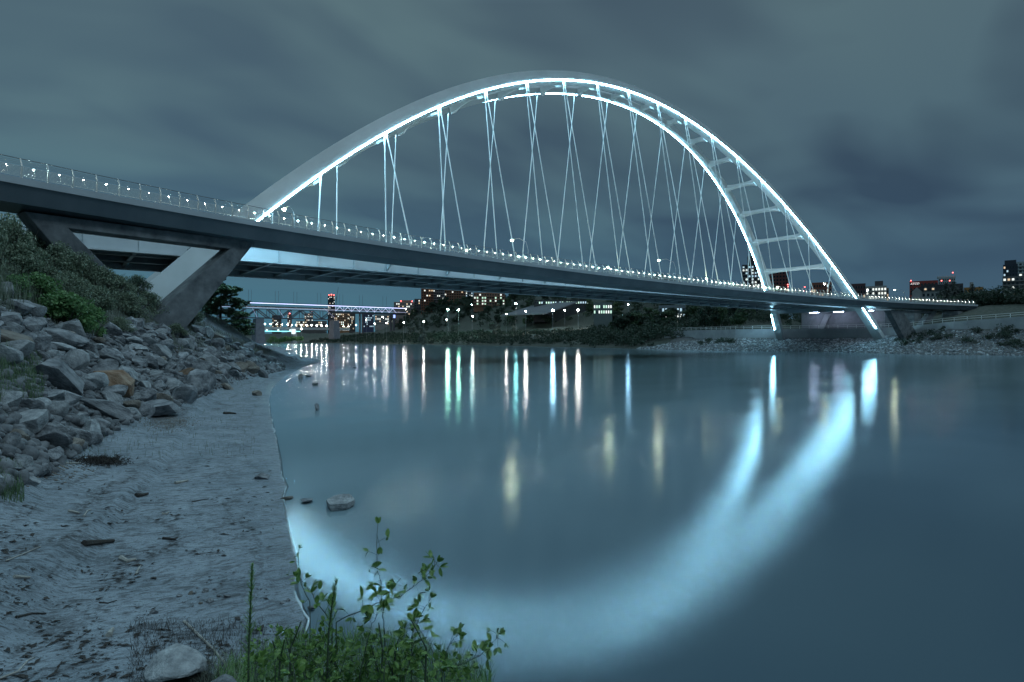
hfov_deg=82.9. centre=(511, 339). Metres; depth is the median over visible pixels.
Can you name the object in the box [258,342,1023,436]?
water
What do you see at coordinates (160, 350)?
boulder
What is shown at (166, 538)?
stick
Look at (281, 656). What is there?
feathery weed
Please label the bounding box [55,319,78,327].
boulder
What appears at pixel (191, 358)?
boulder
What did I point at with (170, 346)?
boulder
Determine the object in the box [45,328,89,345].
boulder
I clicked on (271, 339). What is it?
willow bushes
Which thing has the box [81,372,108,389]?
boulder
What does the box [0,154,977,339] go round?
footbridge
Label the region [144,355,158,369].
boulder
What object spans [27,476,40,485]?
boulder
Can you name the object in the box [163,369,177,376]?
boulder
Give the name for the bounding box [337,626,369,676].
leafy weed
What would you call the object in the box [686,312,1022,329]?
guard rail
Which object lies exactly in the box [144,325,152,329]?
boulder
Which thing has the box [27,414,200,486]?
gravel
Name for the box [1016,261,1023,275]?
tower block
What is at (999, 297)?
hedge
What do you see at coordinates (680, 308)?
office block
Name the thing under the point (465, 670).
leafy weed
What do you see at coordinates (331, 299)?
tower block
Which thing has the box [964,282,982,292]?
apartment block
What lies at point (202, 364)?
boulder
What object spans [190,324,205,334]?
boulder
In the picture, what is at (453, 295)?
apartment block
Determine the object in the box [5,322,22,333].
boulder
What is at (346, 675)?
leafy weed
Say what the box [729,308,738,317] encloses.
deciduous tree
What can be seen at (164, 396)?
boulder
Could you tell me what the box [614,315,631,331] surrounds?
deciduous tree
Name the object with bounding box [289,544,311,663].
leafy weed
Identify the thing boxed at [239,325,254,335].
deciduous tree
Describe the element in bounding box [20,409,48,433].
boulder
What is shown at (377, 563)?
leafy weed
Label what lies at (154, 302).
shrub
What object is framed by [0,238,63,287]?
shrub
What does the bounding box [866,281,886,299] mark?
apartment block
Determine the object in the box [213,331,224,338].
boulder
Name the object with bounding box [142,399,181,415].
boulder
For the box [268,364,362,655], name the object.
swash
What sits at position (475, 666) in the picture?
leafy weed
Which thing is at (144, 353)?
boulder
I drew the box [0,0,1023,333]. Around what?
sky
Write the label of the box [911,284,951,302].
hotel
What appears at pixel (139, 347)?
boulder
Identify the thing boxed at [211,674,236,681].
boulder
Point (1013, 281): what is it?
apartment block
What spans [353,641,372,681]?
leafy weed
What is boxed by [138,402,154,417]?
boulder
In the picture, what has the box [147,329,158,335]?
boulder
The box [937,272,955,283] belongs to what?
tower block
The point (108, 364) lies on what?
boulder
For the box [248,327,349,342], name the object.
rail bridge
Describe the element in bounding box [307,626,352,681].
leafy weed
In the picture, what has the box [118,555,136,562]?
stick
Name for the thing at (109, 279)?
shrub
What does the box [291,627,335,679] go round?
leafy weed
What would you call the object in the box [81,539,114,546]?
stick
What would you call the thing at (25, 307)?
boulder
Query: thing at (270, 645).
leafy weed
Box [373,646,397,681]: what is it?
leafy weed
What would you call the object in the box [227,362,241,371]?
boulder
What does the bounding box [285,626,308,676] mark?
leafy weed
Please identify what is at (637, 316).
deciduous tree
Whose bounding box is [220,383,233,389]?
boulder
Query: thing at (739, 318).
deciduous tree
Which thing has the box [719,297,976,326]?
hedge
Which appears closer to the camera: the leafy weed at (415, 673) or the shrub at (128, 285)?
the leafy weed at (415, 673)
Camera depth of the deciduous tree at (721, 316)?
239.68 m
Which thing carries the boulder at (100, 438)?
on the ground at (58, 554)
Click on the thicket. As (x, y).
(654, 330)
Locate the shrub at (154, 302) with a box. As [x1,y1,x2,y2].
[138,290,169,314]
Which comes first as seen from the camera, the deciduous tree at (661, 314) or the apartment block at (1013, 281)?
the deciduous tree at (661, 314)
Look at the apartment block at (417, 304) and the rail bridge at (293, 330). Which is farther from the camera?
the apartment block at (417, 304)
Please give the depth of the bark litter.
7.04 m
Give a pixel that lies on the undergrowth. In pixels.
(492, 337)
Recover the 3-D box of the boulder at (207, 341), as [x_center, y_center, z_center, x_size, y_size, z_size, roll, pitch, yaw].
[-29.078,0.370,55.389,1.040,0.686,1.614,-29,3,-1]
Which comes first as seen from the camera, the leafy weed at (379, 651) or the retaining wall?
the leafy weed at (379, 651)
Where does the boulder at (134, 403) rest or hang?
on the ground at (58, 554)
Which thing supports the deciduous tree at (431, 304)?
on the ground at (580, 320)
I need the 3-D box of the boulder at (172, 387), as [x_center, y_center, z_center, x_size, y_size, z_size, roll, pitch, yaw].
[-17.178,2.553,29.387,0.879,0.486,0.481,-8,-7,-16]
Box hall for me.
[501,299,588,322]
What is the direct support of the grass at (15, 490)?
on the ground at (58, 554)
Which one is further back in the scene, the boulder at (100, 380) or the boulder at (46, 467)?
the boulder at (100, 380)
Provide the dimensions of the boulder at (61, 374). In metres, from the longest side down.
1.767 x 1.227 x 1.129 m
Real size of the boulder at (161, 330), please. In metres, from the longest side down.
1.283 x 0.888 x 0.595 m
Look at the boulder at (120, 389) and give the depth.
22.62 m
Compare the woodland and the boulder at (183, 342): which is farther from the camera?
the woodland
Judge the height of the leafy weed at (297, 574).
1.112 m
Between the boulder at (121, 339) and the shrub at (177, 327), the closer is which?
the boulder at (121, 339)
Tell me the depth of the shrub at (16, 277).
26.03 m
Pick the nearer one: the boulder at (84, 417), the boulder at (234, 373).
the boulder at (84, 417)
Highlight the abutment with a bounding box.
[801,310,920,328]
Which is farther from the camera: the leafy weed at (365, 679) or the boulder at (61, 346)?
the boulder at (61, 346)
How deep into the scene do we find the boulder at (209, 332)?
60.71 m
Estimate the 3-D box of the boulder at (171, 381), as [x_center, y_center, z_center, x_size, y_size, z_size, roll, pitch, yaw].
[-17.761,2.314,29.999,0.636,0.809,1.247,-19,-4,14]
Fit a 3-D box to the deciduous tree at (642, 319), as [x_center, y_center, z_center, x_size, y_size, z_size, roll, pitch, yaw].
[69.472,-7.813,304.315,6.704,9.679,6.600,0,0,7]
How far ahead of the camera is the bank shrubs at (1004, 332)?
153.28 m
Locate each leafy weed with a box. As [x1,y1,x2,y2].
[241,625,268,681]
[242,636,273,681]
[243,644,265,681]
[258,640,297,681]
[262,624,288,681]
[269,624,303,681]
[271,643,295,681]
[275,628,312,681]
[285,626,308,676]
[287,568,336,673]
[288,642,316,681]
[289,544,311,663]
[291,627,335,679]
[291,642,342,681]
[295,633,316,681]
[297,642,346,680]
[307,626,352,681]
[309,621,341,677]
[309,636,341,681]
[314,657,341,681]
[323,647,355,681]
[325,550,447,680]
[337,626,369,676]
[338,646,352,681]
[344,598,387,681]
[352,647,375,681]
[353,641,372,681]
[355,632,376,681]
[363,516,389,663]
[367,621,413,681]
[368,638,395,681]
[371,628,402,678]
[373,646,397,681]
[386,632,428,681]
[390,611,432,681]
[390,652,426,681]
[396,643,423,681]
[398,586,435,680]
[398,620,436,681]
[411,623,454,681]
[423,627,508,681]
[433,622,466,681]
[436,644,460,681]
[446,650,478,681]
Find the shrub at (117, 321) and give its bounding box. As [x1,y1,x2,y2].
[109,316,137,332]
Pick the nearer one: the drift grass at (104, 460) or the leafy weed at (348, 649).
the leafy weed at (348, 649)
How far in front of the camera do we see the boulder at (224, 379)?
42.99 m
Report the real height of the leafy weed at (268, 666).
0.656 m
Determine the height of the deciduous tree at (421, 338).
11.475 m
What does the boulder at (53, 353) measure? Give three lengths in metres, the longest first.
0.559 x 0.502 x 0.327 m
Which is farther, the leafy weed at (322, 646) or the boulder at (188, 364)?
the boulder at (188, 364)
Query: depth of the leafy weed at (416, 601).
3.95 m
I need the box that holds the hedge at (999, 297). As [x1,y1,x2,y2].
[930,284,1023,312]
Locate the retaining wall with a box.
[664,316,1023,338]
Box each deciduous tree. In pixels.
[201,284,250,318]
[206,278,226,313]
[222,311,254,329]
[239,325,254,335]
[418,334,427,344]
[425,306,431,313]
[428,302,435,311]
[443,297,448,304]
[463,304,472,313]
[484,305,491,314]
[494,315,500,323]
[505,298,512,304]
[505,311,513,323]
[510,294,518,300]
[522,315,530,323]
[585,299,593,312]
[612,301,623,314]
[612,313,617,324]
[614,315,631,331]
[620,312,635,326]
[631,312,643,329]
[638,316,649,326]
[642,307,653,321]
[651,309,659,323]
[659,309,674,318]
[662,310,677,322]
[668,307,678,314]
[681,310,689,321]
[687,306,699,317]
[697,306,719,329]
[713,307,727,326]
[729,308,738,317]
[729,308,747,327]
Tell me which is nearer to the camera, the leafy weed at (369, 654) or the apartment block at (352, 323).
the leafy weed at (369, 654)
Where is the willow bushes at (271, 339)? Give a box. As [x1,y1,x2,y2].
[266,336,303,342]
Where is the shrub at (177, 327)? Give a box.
[169,323,188,335]
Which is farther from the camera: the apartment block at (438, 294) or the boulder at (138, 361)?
the apartment block at (438, 294)
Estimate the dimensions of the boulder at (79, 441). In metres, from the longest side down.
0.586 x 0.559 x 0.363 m
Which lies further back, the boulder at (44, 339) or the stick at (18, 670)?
the boulder at (44, 339)
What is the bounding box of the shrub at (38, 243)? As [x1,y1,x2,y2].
[22,227,48,258]
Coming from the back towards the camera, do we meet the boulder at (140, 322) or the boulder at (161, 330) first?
the boulder at (161, 330)
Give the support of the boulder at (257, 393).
on the ground at (58, 554)
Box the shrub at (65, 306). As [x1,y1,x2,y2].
[31,290,96,326]
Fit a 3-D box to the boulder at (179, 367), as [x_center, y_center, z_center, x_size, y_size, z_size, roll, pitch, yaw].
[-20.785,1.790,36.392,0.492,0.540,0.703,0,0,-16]
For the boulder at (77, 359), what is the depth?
22.86 m
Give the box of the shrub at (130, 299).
[113,291,156,318]
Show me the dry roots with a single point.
(178, 640)
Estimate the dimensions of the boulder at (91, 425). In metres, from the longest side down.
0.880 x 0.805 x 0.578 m
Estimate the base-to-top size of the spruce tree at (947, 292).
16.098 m
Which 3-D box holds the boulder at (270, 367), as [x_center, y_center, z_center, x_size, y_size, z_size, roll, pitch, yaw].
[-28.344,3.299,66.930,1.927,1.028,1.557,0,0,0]
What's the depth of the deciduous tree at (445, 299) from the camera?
757.59 m
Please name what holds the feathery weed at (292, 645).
on the ground at (58, 554)
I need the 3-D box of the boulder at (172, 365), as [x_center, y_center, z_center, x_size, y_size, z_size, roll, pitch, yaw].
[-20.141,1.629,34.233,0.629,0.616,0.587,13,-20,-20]
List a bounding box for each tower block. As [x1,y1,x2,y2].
[328,294,334,332]
[742,256,763,312]
[770,271,788,292]
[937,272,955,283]
[1003,260,1017,276]
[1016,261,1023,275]
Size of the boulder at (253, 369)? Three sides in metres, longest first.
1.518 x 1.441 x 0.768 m
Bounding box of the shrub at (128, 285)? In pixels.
[104,274,146,304]
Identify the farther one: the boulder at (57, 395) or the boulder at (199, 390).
the boulder at (199, 390)
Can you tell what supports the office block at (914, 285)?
on the ground at (580, 320)
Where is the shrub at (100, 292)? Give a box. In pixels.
[79,284,117,315]
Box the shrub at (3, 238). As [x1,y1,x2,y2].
[0,223,13,279]
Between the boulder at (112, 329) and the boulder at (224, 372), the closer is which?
the boulder at (112, 329)
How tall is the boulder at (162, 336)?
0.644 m
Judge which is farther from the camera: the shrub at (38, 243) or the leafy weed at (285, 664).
the shrub at (38, 243)
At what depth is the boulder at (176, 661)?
5.06 m
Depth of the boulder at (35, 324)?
23.72 m
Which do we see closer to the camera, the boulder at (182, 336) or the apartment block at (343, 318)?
the boulder at (182, 336)
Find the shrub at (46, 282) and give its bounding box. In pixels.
[18,271,62,301]
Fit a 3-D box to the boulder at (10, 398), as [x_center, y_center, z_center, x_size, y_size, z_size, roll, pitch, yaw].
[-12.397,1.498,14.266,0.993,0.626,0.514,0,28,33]
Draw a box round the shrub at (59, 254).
[36,240,88,279]
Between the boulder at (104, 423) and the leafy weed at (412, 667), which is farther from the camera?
the boulder at (104, 423)
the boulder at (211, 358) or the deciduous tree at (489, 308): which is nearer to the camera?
the boulder at (211, 358)
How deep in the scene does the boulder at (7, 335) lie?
19.08 m
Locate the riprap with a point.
(858, 344)
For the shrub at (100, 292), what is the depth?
36.67 m
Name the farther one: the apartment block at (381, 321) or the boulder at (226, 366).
the apartment block at (381, 321)
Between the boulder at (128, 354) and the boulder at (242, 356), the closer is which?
the boulder at (128, 354)
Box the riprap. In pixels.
[637,329,1023,354]
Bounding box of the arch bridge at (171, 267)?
[0,70,892,339]
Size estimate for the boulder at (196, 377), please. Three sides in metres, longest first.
1.635 x 1.569 x 1.188 m
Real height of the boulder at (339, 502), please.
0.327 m
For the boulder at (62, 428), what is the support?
on the ground at (58, 554)
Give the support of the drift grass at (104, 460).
on the ground at (58, 554)
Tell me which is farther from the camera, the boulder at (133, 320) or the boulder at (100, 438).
the boulder at (133, 320)
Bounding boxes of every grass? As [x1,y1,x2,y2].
[0,249,137,316]
[0,259,38,301]
[0,340,45,401]
[0,454,25,502]
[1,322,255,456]
[43,303,252,346]
[69,452,138,467]
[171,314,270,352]
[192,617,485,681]
[211,621,501,681]
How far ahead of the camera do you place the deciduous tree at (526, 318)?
486.59 m
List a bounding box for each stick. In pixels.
[0,657,34,678]
[5,546,40,560]
[13,575,30,577]
[15,612,45,617]
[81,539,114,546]
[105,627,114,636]
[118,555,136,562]
[134,493,148,496]
[162,537,175,539]
[174,480,188,483]
[183,620,226,663]
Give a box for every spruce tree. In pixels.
[936,289,944,312]
[942,283,953,298]
[949,282,959,296]
[969,284,975,292]
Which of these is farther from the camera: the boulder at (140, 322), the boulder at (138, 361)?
the boulder at (140, 322)
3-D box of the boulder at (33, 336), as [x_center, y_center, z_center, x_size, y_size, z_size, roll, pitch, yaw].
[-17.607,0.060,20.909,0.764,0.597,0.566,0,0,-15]
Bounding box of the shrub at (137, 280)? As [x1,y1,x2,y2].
[127,275,161,298]
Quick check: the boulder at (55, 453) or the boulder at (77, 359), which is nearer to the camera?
the boulder at (55, 453)
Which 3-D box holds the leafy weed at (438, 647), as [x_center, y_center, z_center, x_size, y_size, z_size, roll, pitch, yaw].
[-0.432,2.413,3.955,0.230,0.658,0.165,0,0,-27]
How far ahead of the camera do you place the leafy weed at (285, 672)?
3.62 m
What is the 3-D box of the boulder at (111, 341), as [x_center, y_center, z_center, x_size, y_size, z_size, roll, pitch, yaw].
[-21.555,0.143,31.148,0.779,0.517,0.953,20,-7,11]
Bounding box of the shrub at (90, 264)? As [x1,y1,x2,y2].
[64,250,105,290]
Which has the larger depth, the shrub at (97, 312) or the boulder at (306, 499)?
the shrub at (97, 312)
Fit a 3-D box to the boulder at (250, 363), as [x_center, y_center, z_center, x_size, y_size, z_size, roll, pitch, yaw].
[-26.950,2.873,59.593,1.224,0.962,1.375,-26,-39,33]
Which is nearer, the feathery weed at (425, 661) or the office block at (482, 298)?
the feathery weed at (425, 661)
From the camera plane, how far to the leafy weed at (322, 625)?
3.95 m
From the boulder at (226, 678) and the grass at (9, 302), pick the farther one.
the grass at (9, 302)
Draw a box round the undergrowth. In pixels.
[309,325,653,347]
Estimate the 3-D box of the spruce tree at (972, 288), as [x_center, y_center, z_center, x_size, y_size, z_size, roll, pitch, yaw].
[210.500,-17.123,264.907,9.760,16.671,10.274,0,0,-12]
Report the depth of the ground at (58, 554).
10.00 m
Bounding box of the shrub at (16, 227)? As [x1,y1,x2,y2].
[0,213,38,271]
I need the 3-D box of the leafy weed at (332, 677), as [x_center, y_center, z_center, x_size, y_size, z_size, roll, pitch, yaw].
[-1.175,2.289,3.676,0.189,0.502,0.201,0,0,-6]
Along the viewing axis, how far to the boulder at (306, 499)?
13.55 m
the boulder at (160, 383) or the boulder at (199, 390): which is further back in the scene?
the boulder at (199, 390)
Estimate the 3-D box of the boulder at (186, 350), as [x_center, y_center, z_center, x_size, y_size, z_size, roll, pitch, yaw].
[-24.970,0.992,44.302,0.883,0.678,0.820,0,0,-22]
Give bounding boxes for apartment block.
[272,315,281,333]
[287,313,291,332]
[296,321,326,333]
[305,313,312,320]
[334,313,348,332]
[349,314,354,332]
[364,314,373,332]
[375,315,392,329]
[394,300,413,322]
[414,299,420,313]
[421,288,432,313]
[433,289,443,309]
[444,290,465,304]
[466,291,472,296]
[851,283,865,298]
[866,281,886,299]
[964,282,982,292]
[1002,276,1023,291]
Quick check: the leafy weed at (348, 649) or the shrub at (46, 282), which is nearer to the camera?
the leafy weed at (348, 649)
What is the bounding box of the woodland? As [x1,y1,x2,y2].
[392,274,788,329]
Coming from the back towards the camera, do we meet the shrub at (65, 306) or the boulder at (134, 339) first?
the boulder at (134, 339)
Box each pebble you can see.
[149,609,158,613]
[202,588,208,592]
[206,598,213,602]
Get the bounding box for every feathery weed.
[238,562,260,681]
[273,639,286,681]
[287,621,301,678]
[320,576,338,680]
[370,645,380,681]
[377,622,383,681]
[391,641,398,679]
[411,620,428,681]
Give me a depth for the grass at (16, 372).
16.55 m
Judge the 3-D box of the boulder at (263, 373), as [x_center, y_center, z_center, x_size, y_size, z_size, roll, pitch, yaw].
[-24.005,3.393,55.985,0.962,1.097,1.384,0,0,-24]
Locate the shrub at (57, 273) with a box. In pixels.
[28,264,68,293]
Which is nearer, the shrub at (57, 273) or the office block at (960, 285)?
the shrub at (57, 273)
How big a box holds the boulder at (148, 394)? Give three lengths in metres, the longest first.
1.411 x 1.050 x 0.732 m
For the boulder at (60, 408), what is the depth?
16.42 m
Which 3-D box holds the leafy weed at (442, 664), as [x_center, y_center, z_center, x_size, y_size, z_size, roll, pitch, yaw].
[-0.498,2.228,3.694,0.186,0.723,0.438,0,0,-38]
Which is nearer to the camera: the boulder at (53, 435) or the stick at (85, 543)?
the stick at (85, 543)
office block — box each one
[474,292,504,311]
[594,302,611,327]
[659,305,684,320]
[803,282,831,295]
[910,280,949,299]
[941,283,962,292]
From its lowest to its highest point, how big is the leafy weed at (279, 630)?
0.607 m
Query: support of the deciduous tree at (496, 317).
on the ground at (580, 320)
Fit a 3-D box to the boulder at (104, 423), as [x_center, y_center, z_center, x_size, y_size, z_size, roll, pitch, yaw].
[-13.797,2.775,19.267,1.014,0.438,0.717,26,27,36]
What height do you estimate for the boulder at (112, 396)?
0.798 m
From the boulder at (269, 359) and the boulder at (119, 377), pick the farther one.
the boulder at (269, 359)
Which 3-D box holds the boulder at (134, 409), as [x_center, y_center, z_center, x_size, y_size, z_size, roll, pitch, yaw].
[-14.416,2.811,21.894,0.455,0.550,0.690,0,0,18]
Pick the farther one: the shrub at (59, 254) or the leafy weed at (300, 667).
the shrub at (59, 254)
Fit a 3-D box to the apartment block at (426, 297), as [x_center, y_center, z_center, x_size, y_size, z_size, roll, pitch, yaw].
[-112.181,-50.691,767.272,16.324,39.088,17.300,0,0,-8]
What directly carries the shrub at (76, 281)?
on the ground at (58, 554)
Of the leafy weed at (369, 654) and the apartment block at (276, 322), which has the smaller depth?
the leafy weed at (369, 654)
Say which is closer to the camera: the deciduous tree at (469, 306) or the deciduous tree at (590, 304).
the deciduous tree at (590, 304)
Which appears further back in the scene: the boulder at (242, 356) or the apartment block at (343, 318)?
the apartment block at (343, 318)
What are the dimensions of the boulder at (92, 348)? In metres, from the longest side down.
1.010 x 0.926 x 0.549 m
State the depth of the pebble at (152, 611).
7.70 m
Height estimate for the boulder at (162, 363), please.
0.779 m
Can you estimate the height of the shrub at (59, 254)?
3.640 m
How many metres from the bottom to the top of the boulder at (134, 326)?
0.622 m
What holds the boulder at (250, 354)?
on the ground at (58, 554)
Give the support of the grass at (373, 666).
on the ground at (58, 554)
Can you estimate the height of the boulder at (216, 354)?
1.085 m
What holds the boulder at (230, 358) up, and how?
on the ground at (58, 554)
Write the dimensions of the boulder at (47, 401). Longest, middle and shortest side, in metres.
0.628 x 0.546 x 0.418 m
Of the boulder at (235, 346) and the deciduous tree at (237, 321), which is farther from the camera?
the deciduous tree at (237, 321)
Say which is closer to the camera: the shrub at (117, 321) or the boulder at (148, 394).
the boulder at (148, 394)
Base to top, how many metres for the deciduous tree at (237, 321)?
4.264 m
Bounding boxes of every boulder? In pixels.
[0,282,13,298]
[0,311,22,325]
[0,329,33,341]
[0,339,34,357]
[0,344,23,364]
[0,390,22,406]
[1,432,21,446]
[4,299,37,315]
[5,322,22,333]
[10,429,30,440]
[13,455,33,468]
[19,398,41,408]
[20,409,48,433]
[23,316,47,331]
[24,333,37,339]
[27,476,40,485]
[30,303,46,316]
[30,358,84,394]
[33,340,41,350]
[35,333,51,350]
[35,350,51,360]
[35,397,51,408]
[35,424,72,447]
[40,462,51,476]
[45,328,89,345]
[46,349,59,357]
[46,391,65,400]
[48,421,69,433]
[48,446,63,461]
[49,401,69,416]
[51,342,74,349]
[53,389,81,404]
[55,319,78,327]
[59,321,88,343]
[62,348,89,369]
[69,427,97,444]
[72,437,84,445]
[76,412,90,421]
[78,344,97,353]
[80,398,132,420]
[81,349,94,358]
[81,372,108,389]
[81,378,97,390]
[83,419,103,444]
[88,430,102,444]
[91,358,118,370]
[91,416,110,427]
[92,370,134,396]
[93,337,105,342]
[93,343,103,349]
[99,354,121,366]
[100,391,122,404]
[100,426,108,435]
[101,348,122,357]
[101,384,127,396]
[103,336,119,345]
[104,322,122,335]
[110,336,125,343]
[119,365,138,382]
[120,324,136,331]
[120,349,135,359]
[122,333,131,337]
[122,361,130,365]
[123,400,140,408]
[125,316,136,330]
[126,407,141,418]
[127,336,142,342]
[130,343,148,351]
[131,357,147,366]
[131,392,140,399]
[135,318,144,327]
[135,368,146,374]
[137,326,145,332]
[137,387,156,401]
[138,380,150,387]
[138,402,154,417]
[140,333,156,344]
[142,351,152,355]
[142,354,167,367]
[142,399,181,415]
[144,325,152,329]
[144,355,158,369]
[144,643,206,681]
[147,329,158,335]
[147,333,156,338]
[149,344,171,360]
[149,370,163,376]
[154,375,167,382]
[154,379,166,388]
[155,328,166,333]
[156,393,172,400]
[157,322,171,334]
[157,339,174,350]
[158,333,167,339]
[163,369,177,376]
[165,376,180,385]
[166,362,176,368]
[168,385,178,390]
[172,384,197,403]
[175,338,188,347]
[176,352,188,360]
[176,364,185,370]
[179,333,189,338]
[179,368,193,374]
[181,348,191,354]
[183,338,194,350]
[183,361,192,366]
[184,355,196,361]
[185,369,216,392]
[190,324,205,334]
[192,360,211,370]
[196,383,208,391]
[196,387,202,393]
[198,353,219,364]
[203,350,220,358]
[204,327,213,338]
[204,339,210,345]
[204,346,216,350]
[210,338,224,347]
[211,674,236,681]
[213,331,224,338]
[215,374,221,381]
[217,364,230,370]
[219,356,226,362]
[219,367,229,378]
[220,374,228,382]
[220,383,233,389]
[223,335,232,342]
[224,355,234,361]
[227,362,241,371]
[228,370,239,377]
[231,344,238,349]
[236,353,245,360]
[236,361,247,372]
[241,342,254,348]
[245,350,253,357]
[245,360,256,367]
[247,366,259,373]
[252,390,261,395]
[255,472,269,479]
[258,369,268,377]
[261,364,275,370]
[264,356,276,362]
[280,496,293,499]
[300,498,312,501]
[326,494,354,511]
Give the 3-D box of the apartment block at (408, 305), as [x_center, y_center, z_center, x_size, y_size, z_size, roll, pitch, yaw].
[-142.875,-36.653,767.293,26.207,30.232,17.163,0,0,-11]
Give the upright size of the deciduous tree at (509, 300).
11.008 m
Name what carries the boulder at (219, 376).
on the ground at (58, 554)
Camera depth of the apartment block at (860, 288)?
419.08 m
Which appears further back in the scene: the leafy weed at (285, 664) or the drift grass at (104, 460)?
the drift grass at (104, 460)
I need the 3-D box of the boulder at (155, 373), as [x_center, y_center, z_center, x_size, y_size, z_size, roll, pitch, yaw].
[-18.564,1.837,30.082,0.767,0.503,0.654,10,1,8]
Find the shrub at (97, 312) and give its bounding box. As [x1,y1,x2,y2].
[69,303,110,336]
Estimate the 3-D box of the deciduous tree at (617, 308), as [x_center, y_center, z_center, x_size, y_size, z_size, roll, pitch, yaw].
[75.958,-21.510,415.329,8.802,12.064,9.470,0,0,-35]
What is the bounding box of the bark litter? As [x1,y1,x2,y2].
[0,461,275,681]
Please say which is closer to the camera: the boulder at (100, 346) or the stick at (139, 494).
the stick at (139, 494)
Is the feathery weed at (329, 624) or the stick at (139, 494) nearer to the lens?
the feathery weed at (329, 624)
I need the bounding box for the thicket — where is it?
[586,312,730,344]
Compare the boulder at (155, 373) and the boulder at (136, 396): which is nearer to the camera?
the boulder at (136, 396)
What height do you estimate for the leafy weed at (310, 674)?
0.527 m
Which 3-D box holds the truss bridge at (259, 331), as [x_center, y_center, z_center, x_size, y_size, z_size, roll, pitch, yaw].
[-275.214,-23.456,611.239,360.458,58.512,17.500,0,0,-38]
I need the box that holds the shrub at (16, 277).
[0,274,34,299]
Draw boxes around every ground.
[0,264,398,681]
[246,296,1023,354]
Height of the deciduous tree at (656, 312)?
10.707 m
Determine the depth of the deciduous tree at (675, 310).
321.58 m
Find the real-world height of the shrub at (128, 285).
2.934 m
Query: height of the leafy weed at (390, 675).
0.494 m
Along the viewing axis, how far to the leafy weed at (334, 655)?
3.84 m
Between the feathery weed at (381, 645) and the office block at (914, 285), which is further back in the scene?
the office block at (914, 285)
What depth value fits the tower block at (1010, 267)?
520.40 m
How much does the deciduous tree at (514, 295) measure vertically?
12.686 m
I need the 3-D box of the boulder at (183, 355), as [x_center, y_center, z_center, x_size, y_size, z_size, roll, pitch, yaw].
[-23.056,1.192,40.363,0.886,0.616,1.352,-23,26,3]
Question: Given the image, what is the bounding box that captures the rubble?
[0,301,285,494]
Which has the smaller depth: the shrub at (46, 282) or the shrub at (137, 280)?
the shrub at (46, 282)
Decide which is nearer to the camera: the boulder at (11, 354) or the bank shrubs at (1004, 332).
the boulder at (11, 354)
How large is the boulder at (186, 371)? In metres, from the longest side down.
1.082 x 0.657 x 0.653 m
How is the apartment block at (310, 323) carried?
on the ground at (580, 320)
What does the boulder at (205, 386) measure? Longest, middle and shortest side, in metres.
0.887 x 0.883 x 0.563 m
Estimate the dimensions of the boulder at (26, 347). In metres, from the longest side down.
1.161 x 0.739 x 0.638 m
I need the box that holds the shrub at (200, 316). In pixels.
[189,312,204,325]
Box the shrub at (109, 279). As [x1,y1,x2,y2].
[81,264,124,300]
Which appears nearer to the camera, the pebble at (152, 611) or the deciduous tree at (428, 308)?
the pebble at (152, 611)
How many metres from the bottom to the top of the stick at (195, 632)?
0.085 m
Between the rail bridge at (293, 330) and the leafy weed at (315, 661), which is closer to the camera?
the leafy weed at (315, 661)
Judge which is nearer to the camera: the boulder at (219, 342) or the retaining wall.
the boulder at (219, 342)
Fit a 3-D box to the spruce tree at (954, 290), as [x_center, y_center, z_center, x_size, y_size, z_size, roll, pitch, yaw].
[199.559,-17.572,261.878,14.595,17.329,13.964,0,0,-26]
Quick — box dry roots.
[122,612,266,681]
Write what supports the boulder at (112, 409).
on the ground at (58, 554)
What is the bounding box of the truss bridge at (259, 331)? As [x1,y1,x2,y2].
[214,290,406,342]
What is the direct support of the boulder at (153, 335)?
on the ground at (58, 554)
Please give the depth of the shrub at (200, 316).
60.29 m
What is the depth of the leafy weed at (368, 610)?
3.94 m
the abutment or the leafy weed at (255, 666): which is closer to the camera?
the leafy weed at (255, 666)
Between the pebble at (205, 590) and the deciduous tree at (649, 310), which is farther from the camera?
the deciduous tree at (649, 310)
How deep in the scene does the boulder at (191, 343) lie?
47.80 m
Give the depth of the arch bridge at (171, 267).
104.19 m
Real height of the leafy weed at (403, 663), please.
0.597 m
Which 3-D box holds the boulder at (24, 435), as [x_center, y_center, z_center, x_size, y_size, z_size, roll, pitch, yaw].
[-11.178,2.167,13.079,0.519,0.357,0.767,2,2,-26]
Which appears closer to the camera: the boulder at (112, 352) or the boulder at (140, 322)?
the boulder at (112, 352)
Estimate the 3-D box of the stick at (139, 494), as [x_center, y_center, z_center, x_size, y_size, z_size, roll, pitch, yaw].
[-8.338,3.482,13.079,0.102,0.126,0.330,0,0,18]
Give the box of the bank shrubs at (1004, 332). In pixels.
[697,323,1023,349]
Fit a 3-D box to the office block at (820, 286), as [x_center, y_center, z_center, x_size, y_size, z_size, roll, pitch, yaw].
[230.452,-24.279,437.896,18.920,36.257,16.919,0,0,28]
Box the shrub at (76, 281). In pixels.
[61,271,100,306]
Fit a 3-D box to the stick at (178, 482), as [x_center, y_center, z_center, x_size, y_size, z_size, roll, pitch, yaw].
[-8.279,3.552,14.543,0.085,0.087,0.368,0,0,22]
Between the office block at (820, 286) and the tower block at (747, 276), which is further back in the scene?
the tower block at (747, 276)
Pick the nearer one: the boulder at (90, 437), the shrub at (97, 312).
the boulder at (90, 437)
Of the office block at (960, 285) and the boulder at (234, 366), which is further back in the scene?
the office block at (960, 285)
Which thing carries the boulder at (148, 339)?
on the ground at (58, 554)

